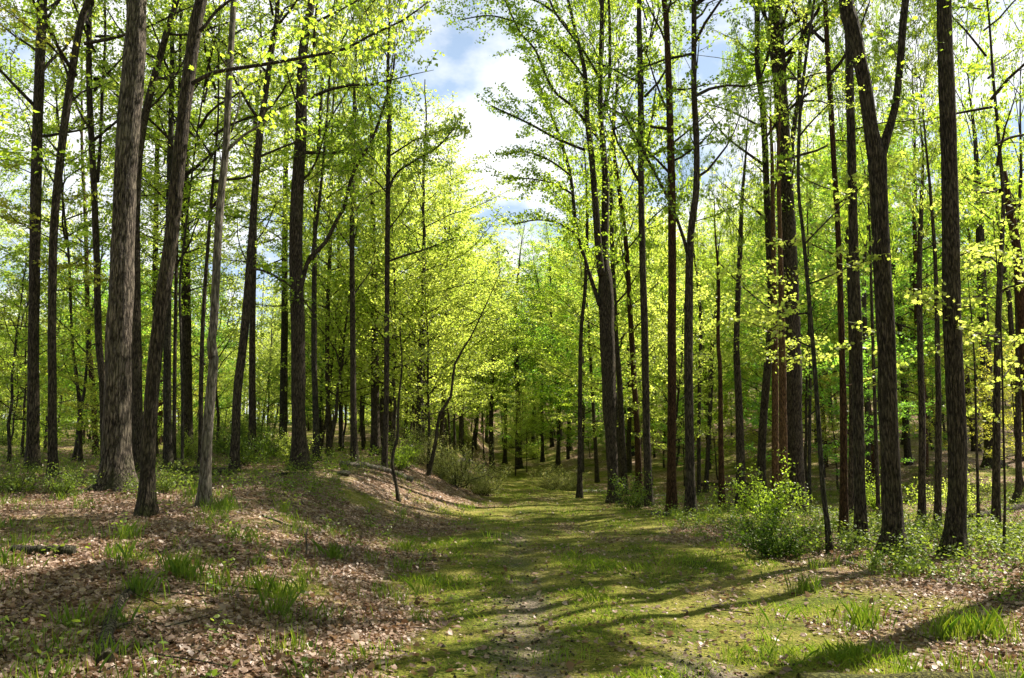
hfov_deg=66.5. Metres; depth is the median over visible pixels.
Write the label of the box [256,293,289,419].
tree
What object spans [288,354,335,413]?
young tree
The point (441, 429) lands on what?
tree
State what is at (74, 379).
young tree
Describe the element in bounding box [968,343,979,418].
young tree
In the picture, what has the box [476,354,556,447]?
young tree
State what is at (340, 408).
tree
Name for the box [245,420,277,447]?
shrub
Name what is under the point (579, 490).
tree
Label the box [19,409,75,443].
shrub
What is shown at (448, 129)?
tree
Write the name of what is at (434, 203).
tree
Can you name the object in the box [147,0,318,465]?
tree
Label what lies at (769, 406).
young tree
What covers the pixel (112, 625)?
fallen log
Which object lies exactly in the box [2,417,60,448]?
shrub
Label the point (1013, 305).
tree
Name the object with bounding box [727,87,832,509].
tree
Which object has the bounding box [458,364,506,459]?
young tree
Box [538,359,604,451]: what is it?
young tree
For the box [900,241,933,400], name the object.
tree
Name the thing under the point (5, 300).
young tree
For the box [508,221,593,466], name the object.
tree
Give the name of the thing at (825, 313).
tree
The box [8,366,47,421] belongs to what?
young tree
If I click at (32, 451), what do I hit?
tree
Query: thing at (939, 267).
tree
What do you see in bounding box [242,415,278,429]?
shrub
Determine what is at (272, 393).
young tree
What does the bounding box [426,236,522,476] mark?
sapling
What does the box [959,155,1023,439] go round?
tree
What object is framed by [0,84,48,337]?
tree
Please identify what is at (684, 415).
young tree
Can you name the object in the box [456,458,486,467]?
fallen log
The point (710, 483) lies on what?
fallen log
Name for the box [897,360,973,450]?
young tree
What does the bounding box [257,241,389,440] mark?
young tree
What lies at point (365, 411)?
young tree
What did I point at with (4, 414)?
young tree
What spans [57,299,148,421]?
young tree
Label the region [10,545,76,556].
fallen log
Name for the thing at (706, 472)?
tree
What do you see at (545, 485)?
bush
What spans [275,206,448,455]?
young tree
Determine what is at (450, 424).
shrub
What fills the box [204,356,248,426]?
young tree
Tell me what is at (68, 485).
shrub
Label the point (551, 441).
tree
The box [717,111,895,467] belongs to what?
tree
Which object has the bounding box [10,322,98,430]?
young tree
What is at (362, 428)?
young tree
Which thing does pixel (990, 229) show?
tree
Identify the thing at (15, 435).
shrub
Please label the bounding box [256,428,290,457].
shrub
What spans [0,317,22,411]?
young tree
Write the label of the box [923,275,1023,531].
sapling
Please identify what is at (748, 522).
bush
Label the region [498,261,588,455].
tree
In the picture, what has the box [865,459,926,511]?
shrub
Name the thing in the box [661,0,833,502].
tree
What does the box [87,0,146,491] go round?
tree
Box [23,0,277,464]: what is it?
tree
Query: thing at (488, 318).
tree
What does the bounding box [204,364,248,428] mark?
young tree
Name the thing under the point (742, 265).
tree
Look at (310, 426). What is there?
shrub
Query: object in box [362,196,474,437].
tree
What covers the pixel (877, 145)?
tree
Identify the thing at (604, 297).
tree
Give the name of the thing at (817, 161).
tree
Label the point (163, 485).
shrub
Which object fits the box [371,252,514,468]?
young tree
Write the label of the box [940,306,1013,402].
young tree
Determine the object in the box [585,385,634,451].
young tree
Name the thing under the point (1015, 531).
undergrowth
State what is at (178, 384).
young tree
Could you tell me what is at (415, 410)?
young tree
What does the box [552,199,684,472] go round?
tree
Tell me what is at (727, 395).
tree
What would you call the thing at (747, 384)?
tree
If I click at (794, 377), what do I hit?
tree
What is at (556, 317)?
tree
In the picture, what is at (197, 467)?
fallen log
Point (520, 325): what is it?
tree
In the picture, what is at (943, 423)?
young tree
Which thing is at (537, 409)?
young tree
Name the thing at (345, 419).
young tree
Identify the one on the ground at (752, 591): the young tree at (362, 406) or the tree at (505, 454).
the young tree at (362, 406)
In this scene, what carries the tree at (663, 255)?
on the ground at (752, 591)
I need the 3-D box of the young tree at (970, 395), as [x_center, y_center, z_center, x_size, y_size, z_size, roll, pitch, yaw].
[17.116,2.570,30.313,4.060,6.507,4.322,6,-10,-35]
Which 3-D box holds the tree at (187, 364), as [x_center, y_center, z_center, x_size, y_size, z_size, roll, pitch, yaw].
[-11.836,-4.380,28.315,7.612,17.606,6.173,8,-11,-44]
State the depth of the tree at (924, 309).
51.21 m
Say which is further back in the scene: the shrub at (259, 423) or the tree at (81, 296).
the tree at (81, 296)
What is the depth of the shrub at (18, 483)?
14.77 m
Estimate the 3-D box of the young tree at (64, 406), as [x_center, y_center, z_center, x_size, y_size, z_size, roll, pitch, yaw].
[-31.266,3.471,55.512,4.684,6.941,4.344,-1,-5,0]
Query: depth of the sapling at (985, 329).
12.08 m
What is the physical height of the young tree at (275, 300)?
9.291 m
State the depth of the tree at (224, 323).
66.04 m
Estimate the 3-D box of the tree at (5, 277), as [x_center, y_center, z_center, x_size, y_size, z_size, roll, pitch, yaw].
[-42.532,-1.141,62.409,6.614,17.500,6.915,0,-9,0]
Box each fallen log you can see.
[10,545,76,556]
[96,579,138,663]
[158,464,236,475]
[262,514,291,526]
[339,461,413,481]
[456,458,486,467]
[650,511,675,515]
[701,482,756,485]
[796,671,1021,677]
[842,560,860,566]
[968,503,1023,517]
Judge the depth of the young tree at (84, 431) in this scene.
39.87 m
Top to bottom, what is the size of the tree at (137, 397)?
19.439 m
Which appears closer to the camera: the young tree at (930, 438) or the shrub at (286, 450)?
the shrub at (286, 450)
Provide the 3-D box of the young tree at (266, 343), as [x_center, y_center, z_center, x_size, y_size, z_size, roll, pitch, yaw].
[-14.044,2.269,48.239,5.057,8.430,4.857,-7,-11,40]
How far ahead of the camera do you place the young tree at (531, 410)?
65.11 m
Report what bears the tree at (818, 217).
on the ground at (752, 591)
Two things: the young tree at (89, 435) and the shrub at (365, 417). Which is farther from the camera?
the shrub at (365, 417)
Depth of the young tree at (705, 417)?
37.92 m
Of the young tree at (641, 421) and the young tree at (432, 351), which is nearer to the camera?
the young tree at (432, 351)
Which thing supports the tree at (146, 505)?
on the ground at (752, 591)
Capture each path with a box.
[412,458,861,677]
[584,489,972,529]
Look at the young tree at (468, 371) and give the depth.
37.65 m
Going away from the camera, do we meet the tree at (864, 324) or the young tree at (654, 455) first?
the tree at (864, 324)
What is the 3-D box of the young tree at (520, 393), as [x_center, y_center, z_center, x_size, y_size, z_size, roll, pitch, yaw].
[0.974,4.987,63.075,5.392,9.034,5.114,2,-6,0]
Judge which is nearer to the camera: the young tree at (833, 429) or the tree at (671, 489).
the tree at (671, 489)
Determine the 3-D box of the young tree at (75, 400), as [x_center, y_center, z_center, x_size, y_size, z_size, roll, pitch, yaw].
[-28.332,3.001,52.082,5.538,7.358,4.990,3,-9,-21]
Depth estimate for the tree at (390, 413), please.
38.90 m
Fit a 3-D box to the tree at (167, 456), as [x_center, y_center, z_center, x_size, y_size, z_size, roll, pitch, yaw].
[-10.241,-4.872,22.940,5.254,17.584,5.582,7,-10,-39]
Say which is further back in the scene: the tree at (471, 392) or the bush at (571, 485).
the tree at (471, 392)
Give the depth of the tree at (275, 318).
69.87 m
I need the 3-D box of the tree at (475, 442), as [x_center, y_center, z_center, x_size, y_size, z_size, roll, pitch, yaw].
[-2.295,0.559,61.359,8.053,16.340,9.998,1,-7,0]
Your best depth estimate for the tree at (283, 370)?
32.37 m
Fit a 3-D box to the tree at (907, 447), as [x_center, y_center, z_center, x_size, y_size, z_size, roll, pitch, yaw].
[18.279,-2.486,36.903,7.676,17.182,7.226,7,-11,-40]
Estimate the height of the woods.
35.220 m
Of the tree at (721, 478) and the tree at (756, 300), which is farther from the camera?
the tree at (756, 300)
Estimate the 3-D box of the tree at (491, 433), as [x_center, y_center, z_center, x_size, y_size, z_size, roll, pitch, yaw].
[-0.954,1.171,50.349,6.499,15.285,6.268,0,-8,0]
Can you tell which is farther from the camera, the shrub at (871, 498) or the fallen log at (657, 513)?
the shrub at (871, 498)
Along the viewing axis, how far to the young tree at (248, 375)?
62.34 m
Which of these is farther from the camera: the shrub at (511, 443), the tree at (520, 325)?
the tree at (520, 325)
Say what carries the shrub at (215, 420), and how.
on the ground at (752, 591)
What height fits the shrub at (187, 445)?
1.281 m
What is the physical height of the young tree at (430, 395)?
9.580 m
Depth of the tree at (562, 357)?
46.61 m
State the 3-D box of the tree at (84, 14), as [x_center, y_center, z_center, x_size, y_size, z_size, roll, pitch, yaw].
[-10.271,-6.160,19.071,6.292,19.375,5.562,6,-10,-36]
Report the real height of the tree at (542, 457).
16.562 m
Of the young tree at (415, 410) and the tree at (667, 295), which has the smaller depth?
the young tree at (415, 410)
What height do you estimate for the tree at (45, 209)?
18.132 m
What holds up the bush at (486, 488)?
on the ground at (752, 591)
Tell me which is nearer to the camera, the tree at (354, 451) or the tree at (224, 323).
the tree at (354, 451)
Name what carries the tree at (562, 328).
on the ground at (752, 591)
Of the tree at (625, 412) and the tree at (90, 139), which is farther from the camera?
the tree at (625, 412)
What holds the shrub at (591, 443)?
on the ground at (752, 591)
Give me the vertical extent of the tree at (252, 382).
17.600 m
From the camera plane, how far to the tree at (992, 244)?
51.43 m
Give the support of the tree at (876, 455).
on the ground at (752, 591)
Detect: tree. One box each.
[0,0,116,469]
[0,0,156,460]
[0,0,226,476]
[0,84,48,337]
[0,104,95,175]
[0,163,92,437]
[0,236,103,462]
[0,242,21,348]
[0,273,92,456]
[0,312,45,407]
[0,313,74,428]
[0,316,46,421]
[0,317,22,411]
[0,328,69,449]
[1,268,146,450]
[4,251,178,420]
[5,0,179,466]
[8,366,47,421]
[10,0,158,454]
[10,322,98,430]
[12,213,210,460]
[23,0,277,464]
[39,269,108,443]
[40,290,147,441]
[40,359,95,432]
[47,296,179,431]
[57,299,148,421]
[57,343,96,432]
[59,344,104,456]
[63,0,245,456]
[67,265,106,329]
[67,357,98,436]
[69,0,290,454]
[70,0,277,464]
[77,0,264,471]
[82,274,199,411]
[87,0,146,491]
[104,312,180,397]
[119,0,304,466]
[133,0,445,517]
[140,152,225,444]
[141,237,274,449]
[141,273,264,419]
[143,242,200,379]
[143,336,198,442]
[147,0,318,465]
[150,0,337,458]
[160,340,229,420]
[165,0,444,470]
[171,324,246,437]
[171,335,206,439]
[172,330,226,413]
[176,0,354,472]
[192,342,241,412]
[193,271,232,391]
[194,0,280,506]
[196,26,347,451]
[197,325,247,418]
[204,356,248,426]
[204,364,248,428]
[222,331,279,411]
[226,285,319,440]
[229,343,273,410]
[241,349,290,444]
[246,0,407,453]
[246,307,349,424]
[246,314,321,436]
[246,357,279,427]
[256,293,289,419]
[256,371,279,424]
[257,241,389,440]
[257,309,289,422]
[258,266,311,388]
[260,62,408,450]
[260,251,390,451]
[264,0,408,460]
[267,320,311,406]
[269,304,357,428]
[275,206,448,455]
[276,347,330,430]
[278,372,331,424]
[288,0,419,461]
[288,319,365,430]
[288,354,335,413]
[290,0,475,472]
[303,213,343,399]
[306,101,496,445]
[306,309,391,439]
[307,137,477,444]
[307,243,416,449]
[309,0,416,455]
[317,170,476,453]
[318,257,429,413]
[329,79,542,463]
[332,294,412,442]
[343,361,380,431]
[344,352,381,436]
[360,144,526,454]
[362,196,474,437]
[364,158,532,452]
[365,250,479,456]
[366,281,487,441]
[367,268,450,437]
[368,282,464,442]
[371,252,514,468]
[391,284,506,456]
[403,317,464,435]
[408,188,529,455]
[408,262,536,449]
[431,0,683,503]
[433,363,482,424]
[435,253,514,442]
[450,301,535,459]
[451,245,544,472]
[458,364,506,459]
[463,246,524,449]
[472,217,568,468]
[472,242,560,463]
[475,366,531,445]
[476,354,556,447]
[483,270,523,444]
[492,387,552,475]
[496,293,536,425]
[498,244,574,461]
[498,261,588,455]
[498,354,543,429]
[507,368,562,449]
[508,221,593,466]
[508,403,545,471]
[509,140,713,481]
[509,393,543,441]
[512,267,561,434]
[517,218,651,471]
[518,227,631,458]
[521,256,598,446]
[521,344,600,472]
[523,191,655,482]
[524,255,599,450]
[536,0,625,497]
[537,0,701,494]
[537,241,587,436]
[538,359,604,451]
[542,0,736,505]
[549,364,603,442]
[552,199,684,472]
[555,362,602,426]
[563,252,595,417]
[565,0,810,494]
[567,0,743,512]
[570,400,602,457]
[575,165,746,485]
[585,237,661,442]
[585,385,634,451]
[588,0,823,516]
[590,212,714,443]
[592,211,664,455]
[620,329,695,457]
[623,219,699,387]
[623,268,754,450]
[624,384,662,454]
[632,311,750,467]
[633,217,696,432]
[638,359,702,467]
[649,186,752,463]
[650,391,717,486]
[656,251,720,400]
[656,365,715,441]
[658,227,758,452]
[660,319,760,469]
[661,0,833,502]
[661,1,713,499]
[681,382,746,479]
[691,0,898,553]
[695,0,758,492]
[696,185,761,415]
[700,0,783,509]
[701,207,761,407]
[705,160,813,395]
[705,240,748,412]
[707,355,755,435]
[708,209,765,378]
[710,144,845,417]
[710,195,847,411]
[713,0,894,515]
[713,372,746,432]
[714,87,848,516]
[714,198,726,509]
[715,183,800,379]
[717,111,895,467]
[722,349,778,443]
[724,247,942,490]
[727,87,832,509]
[730,218,801,344]
[730,325,762,397]
[740,296,848,441]
[747,308,838,426]
[749,365,813,426]
[750,133,910,443]
[751,0,916,535]
[763,293,870,477]
[764,182,868,422]
[768,0,939,544]
[776,0,842,506]
[776,108,971,484]
[794,117,941,450]
[797,158,874,434]
[800,0,905,511]
[801,0,878,517]
[802,365,872,490]
[804,63,1023,474]
[805,354,941,503]
[820,0,979,556]
[821,129,1018,439]
[825,205,926,425]
[828,200,907,414]
[834,119,992,464]
[835,0,909,520]
[836,0,1023,531]
[847,352,900,429]
[854,0,909,493]
[856,0,976,529]
[868,305,945,415]
[870,0,963,528]
[870,335,942,418]
[871,278,978,449]
[884,62,917,444]
[894,201,972,426]
[896,303,978,444]
[897,322,1013,449]
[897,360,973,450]
[898,113,1023,451]
[898,174,1021,426]
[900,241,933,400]
[903,0,1012,557]
[904,96,1023,460]
[904,135,1013,369]
[907,0,1023,468]
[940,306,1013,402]
[941,206,1013,374]
[959,0,1023,503]
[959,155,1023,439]
[960,152,1023,351]
[961,167,1021,372]
[966,337,1023,491]
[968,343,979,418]
[973,183,1023,398]
[974,185,1023,381]
[981,368,1023,452]
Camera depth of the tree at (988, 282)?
53.55 m
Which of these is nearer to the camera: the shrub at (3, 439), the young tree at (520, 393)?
the shrub at (3, 439)
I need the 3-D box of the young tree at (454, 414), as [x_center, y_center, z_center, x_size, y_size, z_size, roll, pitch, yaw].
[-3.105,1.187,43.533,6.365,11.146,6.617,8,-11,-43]
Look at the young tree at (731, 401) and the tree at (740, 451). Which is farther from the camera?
the young tree at (731, 401)
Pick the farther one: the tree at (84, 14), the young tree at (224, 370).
the young tree at (224, 370)
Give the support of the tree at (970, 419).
on the ground at (752, 591)
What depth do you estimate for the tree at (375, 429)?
29.51 m
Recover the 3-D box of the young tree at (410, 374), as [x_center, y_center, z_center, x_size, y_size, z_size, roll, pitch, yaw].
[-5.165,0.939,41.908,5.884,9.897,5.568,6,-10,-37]
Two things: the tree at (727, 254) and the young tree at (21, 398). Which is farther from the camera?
the tree at (727, 254)
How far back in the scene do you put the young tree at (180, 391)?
44.22 m
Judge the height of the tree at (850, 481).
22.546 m
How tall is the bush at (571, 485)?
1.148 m
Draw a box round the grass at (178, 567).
[0,439,1023,677]
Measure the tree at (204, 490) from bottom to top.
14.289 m
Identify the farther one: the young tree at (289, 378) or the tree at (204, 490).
the young tree at (289, 378)
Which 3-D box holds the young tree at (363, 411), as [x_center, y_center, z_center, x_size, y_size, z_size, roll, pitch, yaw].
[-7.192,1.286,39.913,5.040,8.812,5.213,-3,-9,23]
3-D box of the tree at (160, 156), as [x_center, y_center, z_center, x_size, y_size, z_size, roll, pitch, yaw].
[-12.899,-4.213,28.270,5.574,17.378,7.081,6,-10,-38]
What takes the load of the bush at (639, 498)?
on the ground at (752, 591)
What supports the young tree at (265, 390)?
on the ground at (752, 591)
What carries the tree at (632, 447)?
on the ground at (752, 591)
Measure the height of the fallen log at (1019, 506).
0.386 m
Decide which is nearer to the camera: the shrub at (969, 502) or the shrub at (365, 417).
the shrub at (969, 502)
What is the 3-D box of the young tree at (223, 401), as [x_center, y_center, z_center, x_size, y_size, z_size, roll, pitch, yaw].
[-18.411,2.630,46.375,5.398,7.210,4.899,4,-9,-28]
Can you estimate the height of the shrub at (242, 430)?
1.903 m
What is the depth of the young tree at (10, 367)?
46.52 m
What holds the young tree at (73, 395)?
on the ground at (752, 591)
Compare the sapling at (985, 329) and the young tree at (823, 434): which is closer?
the sapling at (985, 329)
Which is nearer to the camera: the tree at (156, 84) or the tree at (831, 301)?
the tree at (156, 84)
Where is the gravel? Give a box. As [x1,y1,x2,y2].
[358,513,829,677]
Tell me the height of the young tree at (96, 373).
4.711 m
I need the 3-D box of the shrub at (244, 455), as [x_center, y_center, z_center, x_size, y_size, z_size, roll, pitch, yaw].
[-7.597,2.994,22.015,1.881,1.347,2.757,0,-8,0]
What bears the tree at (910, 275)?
on the ground at (752, 591)
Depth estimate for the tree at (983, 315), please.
34.85 m
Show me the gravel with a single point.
(573, 654)
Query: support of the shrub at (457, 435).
on the ground at (752, 591)
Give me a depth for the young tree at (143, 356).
35.59 m
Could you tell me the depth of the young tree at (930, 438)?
39.85 m
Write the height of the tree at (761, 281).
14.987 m
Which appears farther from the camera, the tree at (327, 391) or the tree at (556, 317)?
the tree at (556, 317)
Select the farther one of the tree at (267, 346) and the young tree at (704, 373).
the tree at (267, 346)
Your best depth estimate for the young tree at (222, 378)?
53.12 m
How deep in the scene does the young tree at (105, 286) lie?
25.62 m
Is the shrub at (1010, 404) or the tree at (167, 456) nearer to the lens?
the tree at (167, 456)
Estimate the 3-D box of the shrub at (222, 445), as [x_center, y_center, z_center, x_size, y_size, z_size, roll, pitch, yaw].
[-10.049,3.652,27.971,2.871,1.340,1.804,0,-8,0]
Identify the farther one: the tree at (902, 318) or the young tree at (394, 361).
the tree at (902, 318)
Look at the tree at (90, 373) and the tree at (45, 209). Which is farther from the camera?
the tree at (45, 209)
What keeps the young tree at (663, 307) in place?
on the ground at (752, 591)
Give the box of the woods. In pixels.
[0,231,1007,422]
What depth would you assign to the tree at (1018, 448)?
25.10 m
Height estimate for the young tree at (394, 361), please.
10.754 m
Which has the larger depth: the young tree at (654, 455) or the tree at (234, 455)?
the young tree at (654, 455)
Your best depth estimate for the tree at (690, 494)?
20.16 m
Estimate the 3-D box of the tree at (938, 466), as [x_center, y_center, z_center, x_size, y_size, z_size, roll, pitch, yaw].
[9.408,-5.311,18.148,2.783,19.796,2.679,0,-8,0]
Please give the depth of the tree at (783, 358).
20.95 m
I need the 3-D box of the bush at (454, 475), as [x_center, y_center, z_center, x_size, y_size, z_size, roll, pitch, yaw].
[-1.746,4.222,26.159,3.636,1.761,3.157,0,-8,0]
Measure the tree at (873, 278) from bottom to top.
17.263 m
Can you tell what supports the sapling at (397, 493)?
on the ground at (752, 591)
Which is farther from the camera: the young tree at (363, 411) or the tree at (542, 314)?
the tree at (542, 314)
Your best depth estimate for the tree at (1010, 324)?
36.89 m
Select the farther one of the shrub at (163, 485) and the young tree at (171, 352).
the young tree at (171, 352)
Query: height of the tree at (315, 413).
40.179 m
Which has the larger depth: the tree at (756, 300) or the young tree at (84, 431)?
the tree at (756, 300)
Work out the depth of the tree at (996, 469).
17.31 m
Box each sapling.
[370,313,446,501]
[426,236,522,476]
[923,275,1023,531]
[934,217,1023,553]
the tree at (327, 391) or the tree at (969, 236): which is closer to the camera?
the tree at (327, 391)
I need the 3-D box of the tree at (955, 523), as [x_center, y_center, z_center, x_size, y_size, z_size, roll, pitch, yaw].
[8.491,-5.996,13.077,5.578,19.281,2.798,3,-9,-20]
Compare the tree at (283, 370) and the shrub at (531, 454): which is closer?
the tree at (283, 370)
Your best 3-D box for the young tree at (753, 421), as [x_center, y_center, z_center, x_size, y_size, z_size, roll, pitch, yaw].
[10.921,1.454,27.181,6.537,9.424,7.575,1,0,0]
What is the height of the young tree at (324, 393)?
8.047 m
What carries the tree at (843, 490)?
on the ground at (752, 591)
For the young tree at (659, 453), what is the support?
on the ground at (752, 591)
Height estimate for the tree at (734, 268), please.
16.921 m
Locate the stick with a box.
[305,528,307,553]
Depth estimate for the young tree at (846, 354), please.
34.47 m
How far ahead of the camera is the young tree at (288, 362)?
56.62 m
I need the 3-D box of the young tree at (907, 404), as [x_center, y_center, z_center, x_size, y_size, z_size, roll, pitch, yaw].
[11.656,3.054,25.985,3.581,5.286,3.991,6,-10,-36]
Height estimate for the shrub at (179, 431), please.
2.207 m
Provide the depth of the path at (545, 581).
8.06 m
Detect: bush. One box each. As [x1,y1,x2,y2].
[377,424,462,464]
[412,439,510,490]
[413,442,462,472]
[461,459,512,495]
[525,463,585,489]
[545,466,589,490]
[593,468,655,509]
[705,499,823,559]
[725,504,803,538]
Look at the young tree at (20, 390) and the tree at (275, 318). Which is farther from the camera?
the tree at (275, 318)
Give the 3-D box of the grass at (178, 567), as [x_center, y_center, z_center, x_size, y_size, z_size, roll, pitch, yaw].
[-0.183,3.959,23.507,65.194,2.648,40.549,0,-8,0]
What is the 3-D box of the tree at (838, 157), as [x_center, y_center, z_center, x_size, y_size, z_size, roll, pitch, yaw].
[14.673,-2.161,32.751,7.489,16.840,7.130,-3,-9,20]
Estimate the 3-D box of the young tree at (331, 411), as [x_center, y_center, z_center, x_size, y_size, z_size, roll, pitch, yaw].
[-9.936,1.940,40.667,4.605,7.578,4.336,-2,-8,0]
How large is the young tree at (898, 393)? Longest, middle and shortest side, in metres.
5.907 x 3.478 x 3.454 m
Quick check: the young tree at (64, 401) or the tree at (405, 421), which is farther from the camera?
the tree at (405, 421)
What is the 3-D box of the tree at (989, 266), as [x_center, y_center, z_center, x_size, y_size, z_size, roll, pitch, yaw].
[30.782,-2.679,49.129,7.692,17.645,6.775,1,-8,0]
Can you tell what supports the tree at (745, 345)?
on the ground at (752, 591)
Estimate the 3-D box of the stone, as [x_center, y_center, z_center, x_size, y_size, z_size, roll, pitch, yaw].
[-4.095,3.266,18.938,0.336,0.164,0.272,0,-8,0]
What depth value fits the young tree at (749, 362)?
53.52 m
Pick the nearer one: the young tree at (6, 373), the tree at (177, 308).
the young tree at (6, 373)
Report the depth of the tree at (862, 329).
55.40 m
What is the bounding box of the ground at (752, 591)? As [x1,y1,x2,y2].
[0,369,1023,677]
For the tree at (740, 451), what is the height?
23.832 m
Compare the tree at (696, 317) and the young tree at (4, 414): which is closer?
the young tree at (4, 414)
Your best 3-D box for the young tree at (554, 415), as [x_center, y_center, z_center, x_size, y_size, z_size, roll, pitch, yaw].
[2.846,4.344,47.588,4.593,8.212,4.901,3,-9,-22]
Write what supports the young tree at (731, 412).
on the ground at (752, 591)
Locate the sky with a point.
(467, 67)
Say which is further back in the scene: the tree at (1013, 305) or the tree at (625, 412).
the tree at (625, 412)
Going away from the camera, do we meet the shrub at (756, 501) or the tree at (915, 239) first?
the shrub at (756, 501)
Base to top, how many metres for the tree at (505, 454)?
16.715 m
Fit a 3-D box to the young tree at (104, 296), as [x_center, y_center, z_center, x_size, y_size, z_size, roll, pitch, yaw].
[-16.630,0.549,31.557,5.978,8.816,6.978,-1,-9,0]
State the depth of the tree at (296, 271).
20.87 m
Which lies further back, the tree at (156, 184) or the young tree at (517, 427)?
the young tree at (517, 427)
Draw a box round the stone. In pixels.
[337,470,350,475]
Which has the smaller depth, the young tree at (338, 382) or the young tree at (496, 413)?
the young tree at (338, 382)
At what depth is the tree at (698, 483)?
31.19 m
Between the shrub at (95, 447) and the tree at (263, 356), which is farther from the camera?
the tree at (263, 356)
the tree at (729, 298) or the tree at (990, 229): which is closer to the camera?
the tree at (990, 229)
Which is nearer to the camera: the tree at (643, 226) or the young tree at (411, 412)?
the tree at (643, 226)
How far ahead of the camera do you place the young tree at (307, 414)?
60.57 m
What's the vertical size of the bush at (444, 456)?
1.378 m
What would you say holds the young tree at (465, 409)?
on the ground at (752, 591)
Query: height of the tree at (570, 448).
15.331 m
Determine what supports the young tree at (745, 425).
on the ground at (752, 591)
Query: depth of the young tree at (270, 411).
60.39 m
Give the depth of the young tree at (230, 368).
61.14 m
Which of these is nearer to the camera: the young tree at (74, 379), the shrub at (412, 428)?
the young tree at (74, 379)
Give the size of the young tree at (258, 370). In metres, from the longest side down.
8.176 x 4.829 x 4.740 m
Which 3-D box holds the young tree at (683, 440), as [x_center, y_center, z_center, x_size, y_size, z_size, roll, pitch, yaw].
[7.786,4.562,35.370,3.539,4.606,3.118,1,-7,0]
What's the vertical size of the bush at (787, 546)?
0.987 m
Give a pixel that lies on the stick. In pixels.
(306, 541)
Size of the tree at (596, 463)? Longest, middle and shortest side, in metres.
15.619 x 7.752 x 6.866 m
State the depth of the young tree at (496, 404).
49.52 m
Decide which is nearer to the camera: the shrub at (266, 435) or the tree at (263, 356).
the shrub at (266, 435)
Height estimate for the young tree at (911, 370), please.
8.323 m
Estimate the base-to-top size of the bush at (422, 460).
1.608 m
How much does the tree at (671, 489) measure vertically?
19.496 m
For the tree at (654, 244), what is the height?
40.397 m
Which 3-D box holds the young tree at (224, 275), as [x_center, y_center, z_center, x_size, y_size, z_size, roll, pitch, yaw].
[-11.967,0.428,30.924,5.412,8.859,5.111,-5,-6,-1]
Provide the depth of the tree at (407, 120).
29.72 m
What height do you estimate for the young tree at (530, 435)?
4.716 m
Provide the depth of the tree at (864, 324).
29.22 m
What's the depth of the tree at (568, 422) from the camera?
54.86 m
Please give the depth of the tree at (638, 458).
30.25 m
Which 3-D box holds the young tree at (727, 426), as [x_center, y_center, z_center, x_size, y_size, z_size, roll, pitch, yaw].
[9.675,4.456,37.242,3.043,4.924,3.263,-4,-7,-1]
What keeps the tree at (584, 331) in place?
on the ground at (752, 591)
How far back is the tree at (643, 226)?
23.78 m
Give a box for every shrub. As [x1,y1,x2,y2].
[0,413,12,427]
[0,422,20,445]
[0,426,19,444]
[0,459,56,493]
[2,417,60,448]
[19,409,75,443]
[39,460,108,497]
[84,424,99,458]
[124,459,181,493]
[158,403,203,452]
[176,426,214,458]
[193,412,228,438]
[212,407,286,452]
[212,422,267,456]
[213,409,275,438]
[213,422,273,465]
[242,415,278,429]
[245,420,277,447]
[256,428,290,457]
[273,424,334,464]
[288,414,324,429]
[338,412,370,430]
[364,426,423,470]
[396,413,436,441]
[396,416,412,434]
[431,413,458,435]
[438,421,470,442]
[498,432,523,447]
[522,434,549,458]
[570,428,604,448]
[705,447,814,521]
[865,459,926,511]
[905,466,991,514]
[1001,396,1014,409]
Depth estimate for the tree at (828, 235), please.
44.70 m
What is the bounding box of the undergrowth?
[0,442,1023,677]
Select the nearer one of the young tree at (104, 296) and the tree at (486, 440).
the young tree at (104, 296)
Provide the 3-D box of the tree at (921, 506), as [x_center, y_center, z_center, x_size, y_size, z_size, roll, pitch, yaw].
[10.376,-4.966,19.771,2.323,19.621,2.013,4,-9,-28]
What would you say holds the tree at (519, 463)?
on the path at (545, 581)
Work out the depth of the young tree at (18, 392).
29.52 m
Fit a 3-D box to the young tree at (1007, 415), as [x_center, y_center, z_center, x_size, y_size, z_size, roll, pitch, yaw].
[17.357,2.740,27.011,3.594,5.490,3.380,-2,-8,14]
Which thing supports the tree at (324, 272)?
on the ground at (752, 591)
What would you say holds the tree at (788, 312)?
on the ground at (752, 591)
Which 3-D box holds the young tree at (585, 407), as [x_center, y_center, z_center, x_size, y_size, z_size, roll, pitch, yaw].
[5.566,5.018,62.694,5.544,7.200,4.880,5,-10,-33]
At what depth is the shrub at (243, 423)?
40.25 m
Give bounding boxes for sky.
[0,0,1023,422]
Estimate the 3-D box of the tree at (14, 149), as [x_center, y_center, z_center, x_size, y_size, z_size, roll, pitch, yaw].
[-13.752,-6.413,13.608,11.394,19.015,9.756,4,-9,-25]
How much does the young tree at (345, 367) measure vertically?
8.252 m
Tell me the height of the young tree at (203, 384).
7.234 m
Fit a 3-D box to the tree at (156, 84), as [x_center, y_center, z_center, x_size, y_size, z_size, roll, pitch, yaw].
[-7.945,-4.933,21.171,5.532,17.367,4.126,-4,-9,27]
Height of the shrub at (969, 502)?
1.596 m
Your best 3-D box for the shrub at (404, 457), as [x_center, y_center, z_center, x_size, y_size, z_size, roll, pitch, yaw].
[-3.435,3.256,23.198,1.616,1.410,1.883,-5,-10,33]
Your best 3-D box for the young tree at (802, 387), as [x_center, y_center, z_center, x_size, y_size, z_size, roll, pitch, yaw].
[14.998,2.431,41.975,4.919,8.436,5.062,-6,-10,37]
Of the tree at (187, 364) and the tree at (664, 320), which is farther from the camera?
the tree at (664, 320)

